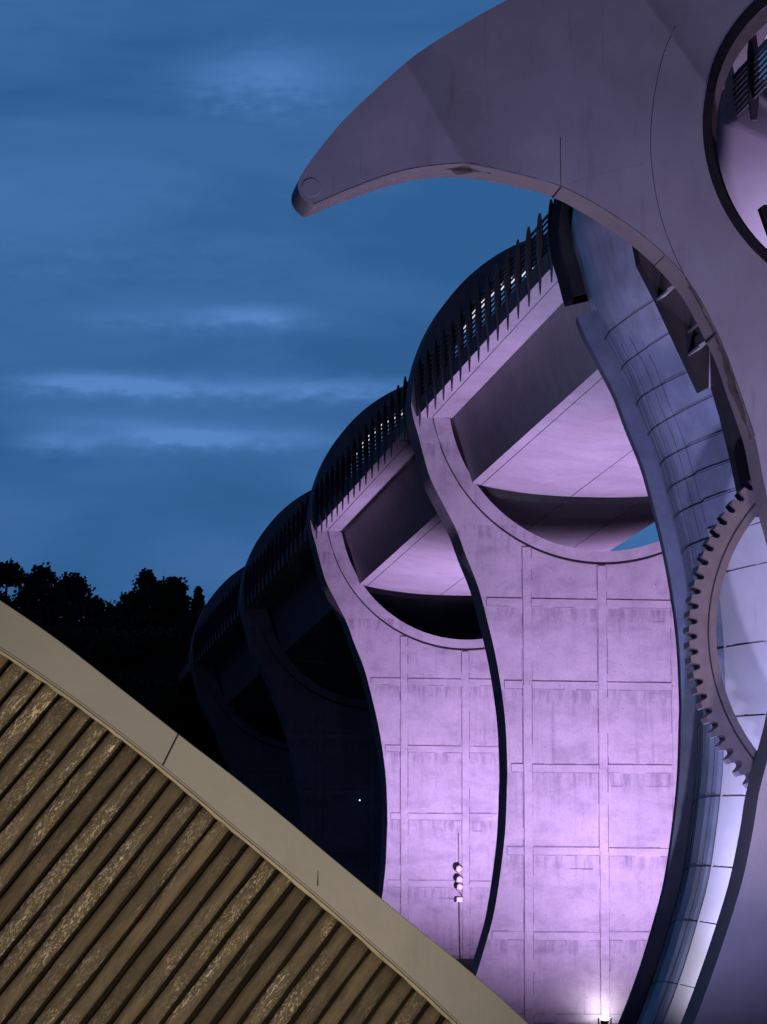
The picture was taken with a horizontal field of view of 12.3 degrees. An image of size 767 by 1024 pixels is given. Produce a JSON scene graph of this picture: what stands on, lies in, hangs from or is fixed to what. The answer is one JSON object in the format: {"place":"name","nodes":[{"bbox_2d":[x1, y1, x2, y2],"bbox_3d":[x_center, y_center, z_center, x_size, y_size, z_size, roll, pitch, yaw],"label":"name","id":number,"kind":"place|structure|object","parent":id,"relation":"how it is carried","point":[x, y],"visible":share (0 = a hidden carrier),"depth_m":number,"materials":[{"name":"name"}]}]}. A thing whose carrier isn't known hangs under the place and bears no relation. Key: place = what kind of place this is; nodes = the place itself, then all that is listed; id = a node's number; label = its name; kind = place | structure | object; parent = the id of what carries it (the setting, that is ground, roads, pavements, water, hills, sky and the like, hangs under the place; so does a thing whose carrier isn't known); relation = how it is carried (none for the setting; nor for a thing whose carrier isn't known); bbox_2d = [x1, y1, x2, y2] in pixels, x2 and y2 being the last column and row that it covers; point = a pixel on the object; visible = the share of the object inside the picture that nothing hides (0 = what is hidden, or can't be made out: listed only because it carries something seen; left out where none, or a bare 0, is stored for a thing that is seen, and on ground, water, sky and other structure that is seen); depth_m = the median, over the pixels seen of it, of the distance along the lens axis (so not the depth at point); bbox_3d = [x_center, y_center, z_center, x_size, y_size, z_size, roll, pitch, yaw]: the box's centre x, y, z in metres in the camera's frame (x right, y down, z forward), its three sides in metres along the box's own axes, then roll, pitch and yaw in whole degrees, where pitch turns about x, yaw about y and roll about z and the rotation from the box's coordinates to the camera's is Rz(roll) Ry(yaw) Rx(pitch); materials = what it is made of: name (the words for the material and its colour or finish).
{"place":"outdoors","nodes":[
{"label":"outdoors","id":0,"kind":"place"},
{"bbox_2d":[68,646,472,970],"bbox_3d":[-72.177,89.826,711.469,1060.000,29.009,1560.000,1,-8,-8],"label":"ground","id":1,"kind":"structure","parent":0,"point":[169,666],"depth_m":189.44,"materials":[{"name":"black"}]},
{"bbox_2d":[0,558,60,624],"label":"broadleaf tree","id":2,"kind":"object","parent":1,"relation":"on","point":[12,574],"visible":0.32,"depth_m":236.12,"materials":[{"name":"green plant"}]},
{"bbox_2d":[12,562,80,628],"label":"broadleaf tree","id":3,"kind":"object","parent":1,"relation":"on","point":[51,601],"visible":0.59,"depth_m":232.09,"materials":[{"name":"green plant"}]},
{"bbox_2d":[57,572,95,627],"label":"broadleaf tree","id":4,"kind":"object","parent":1,"relation":"on","point":[78,589],"visible":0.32,"depth_m":238.35,"materials":[{"name":"green plant"}]},
{"bbox_2d":[73,595,119,633],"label":"broadleaf tree","id":5,"kind":"object","parent":1,"relation":"on","point":[94,607],"visible":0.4,"depth_m":232.57,"materials":[{"name":"green plant"}]},
{"bbox_2d":[104,600,129,632],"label":"broadleaf tree","id":6,"kind":"object","parent":1,"relation":"on","point":[117,608],"visible":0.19,"depth_m":238.76,"materials":[{"name":"green plant"}]},
{"bbox_2d":[113,586,139,630],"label":"broadleaf tree","id":7,"kind":"object","parent":1,"relation":"on","point":[123,596],"visible":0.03,"depth_m":241.18,"materials":[{"name":"green plant"}]},
{"bbox_2d":[117,568,177,630],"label":"broadleaf tree","id":8,"kind":"object","parent":1,"relation":"on","point":[138,613],"visible":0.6,"depth_m":236.11,"materials":[{"name":"green plant"}]},
{"bbox_2d":[153,576,165,612],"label":"broadleaf tree","id":9,"kind":"object","parent":1,"relation":"on","point":[162,580],"visible":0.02,"depth_m":241.72,"materials":[{"name":"green plant"}]},
{"bbox_2d":[157,576,192,632],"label":"broadleaf tree","id":10,"kind":"object","parent":1,"relation":"on","point":[177,601],"visible":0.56,"depth_m":236.41,"materials":[{"name":"green plant"}]},
{"bbox_2d":[169,586,205,634],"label":"conifer tree","id":11,"kind":"object","parent":1,"relation":"on","point":[197,606],"visible":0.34,"depth_m":234.78,"materials":[{"name":"green plant"}]},
{"bbox_2d":[188,563,300,830],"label":"aqueduct pier","id":12,"kind":"structure","parent":1,"relation":"on","point":[258,764],"depth_m":179.80,"materials":[{"name":"concrete"}]},
{"bbox_2d":[177,662,280,723],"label":"aqueduct trough","id":13,"kind":"object","parent":12,"relation":"on","point":[245,715],"visible":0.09,"depth_m":184.01,"materials":[{"name":"concrete"}]},
{"bbox_2d":[196,606,365,710],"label":"aqueduct trough","id":14,"kind":"object","parent":12,"relation":"on","point":[243,683],"visible":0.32,"depth_m":169.08,"materials":[{"name":"concrete"}]},
{"bbox_2d":[193,578,240,668],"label":"walkway railing","id":15,"kind":"object","parent":14,"relation":"attached to","point":[220,615],"visible":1,"depth_m":167.78,"materials":[{"name":"metal"}]},
{"bbox_2d":[0,600,527,1023],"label":"timber gable","id":16,"kind":"structure","parent":1,"relation":"on","point":[154,869],"depth_m":19.97,"materials":[{"name":"wood"}]},
{"bbox_2d":[238,478,482,894],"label":"aqueduct pier","id":17,"kind":"structure","parent":1,"relation":"on","point":[330,740],"depth_m":155.15,"materials":[{"name":"concrete"}]},
{"bbox_2d":[306,386,610,958],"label":"aqueduct pier","id":18,"kind":"structure","parent":1,"relation":"on","point":[430,702],"depth_m":130.50,"materials":[{"name":"white concrete"}]},
{"bbox_2d":[247,530,480,662],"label":"aqueduct trough","id":19,"kind":"object","parent":18,"relation":"on","point":[295,601],"visible":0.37,"depth_m":143.71,"materials":[{"name":"concrete"}]},
{"bbox_2d":[244,495,308,613],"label":"walkway railing","id":20,"kind":"object","parent":19,"relation":"attached to","point":[261,567],"visible":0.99,"depth_m":143.26,"materials":[{"name":"metal"}]},
{"bbox_2d":[454,833,462,958],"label":"signal lamp","id":21,"kind":"object","parent":18,"relation":"attached to","point":[458,879],"visible":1,"depth_m":129.61,"materials":[{"name":"metal"}]},
{"bbox_2d":[315,417,654,595],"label":"aqueduct trough","id":22,"kind":"object","parent":18,"relation":"on","point":[387,521],"visible":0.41,"depth_m":118.13,"materials":[{"name":"concrete"}]},
{"bbox_2d":[314,376,407,538],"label":"walkway railing","id":23,"kind":"object","parent":22,"relation":"attached to","point":[326,490],"visible":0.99,"depth_m":118.75,"materials":[{"name":"metal"}]},
{"bbox_2d":[291,0,766,1023],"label":"wheel arm","id":24,"kind":"object","parent":1,"relation":"on","point":[603,112],"visible":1,"depth_m":73.35},
{"bbox_2d":[404,235,678,1023],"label":"aqueduct pier","id":25,"kind":"structure","parent":1,"relation":"on","point":[580,648],"depth_m":105.86,"materials":[{"name":"concrete"}]},
{"bbox_2d":[417,252,647,496],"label":"aqueduct trough","id":26,"kind":"object","parent":25,"relation":"on","point":[527,405],"visible":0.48,"depth_m":97.69,"materials":[{"name":"concrete"}]},
{"bbox_2d":[417,199,552,425],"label":"walkway railing","id":27,"kind":"object","parent":26,"relation":"attached to","point":[497,281],"visible":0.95,"depth_m":94.19,"materials":[{"name":"metal"}]},
{"bbox_2d":[598,1017,611,1023],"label":"floodlight","id":28,"kind":"object","parent":1,"relation":"on","point":[604,1020],"visible":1,"depth_m":104.05,"materials":[{"name":"metal"}]},
{"bbox_2d":[549,6,766,1023],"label":"end pier","id":29,"kind":"structure","parent":1,"relation":"on","point":[670,419],"depth_m":79.81,"materials":[{"name":"concrete"}]},
{"bbox_2d":[716,80,766,247],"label":"dock gate","id":30,"kind":"structure","parent":29,"relation":"attached to","point":[741,140],"depth_m":78.48,"materials":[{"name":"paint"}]},
{"bbox_2d":[732,34,766,120],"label":"dock fence","id":31,"kind":"object","parent":29,"relation":"on","point":[753,61],"visible":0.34,"depth_m":77.29,"materials":[{"name":"metal"}]},
{"bbox_2d":[632,246,758,516],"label":"bearing frame","id":32,"kind":"object","parent":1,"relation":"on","point":[691,345],"visible":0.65,"depth_m":77.35,"materials":[{"name":"metal"}]},
{"bbox_2d":[683,480,757,787],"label":"gear ring","id":33,"kind":"object","parent":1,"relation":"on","point":[735,520],"visible":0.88,"depth_m":74.73,"materials":[{"name":"metal"}]},
{"bbox_2d":[0,0,766,620],"label":"sky","id":34,"kind":"structure","parent":0,"point":[184,350],"materials":[{"name":"blue"}]}
]}

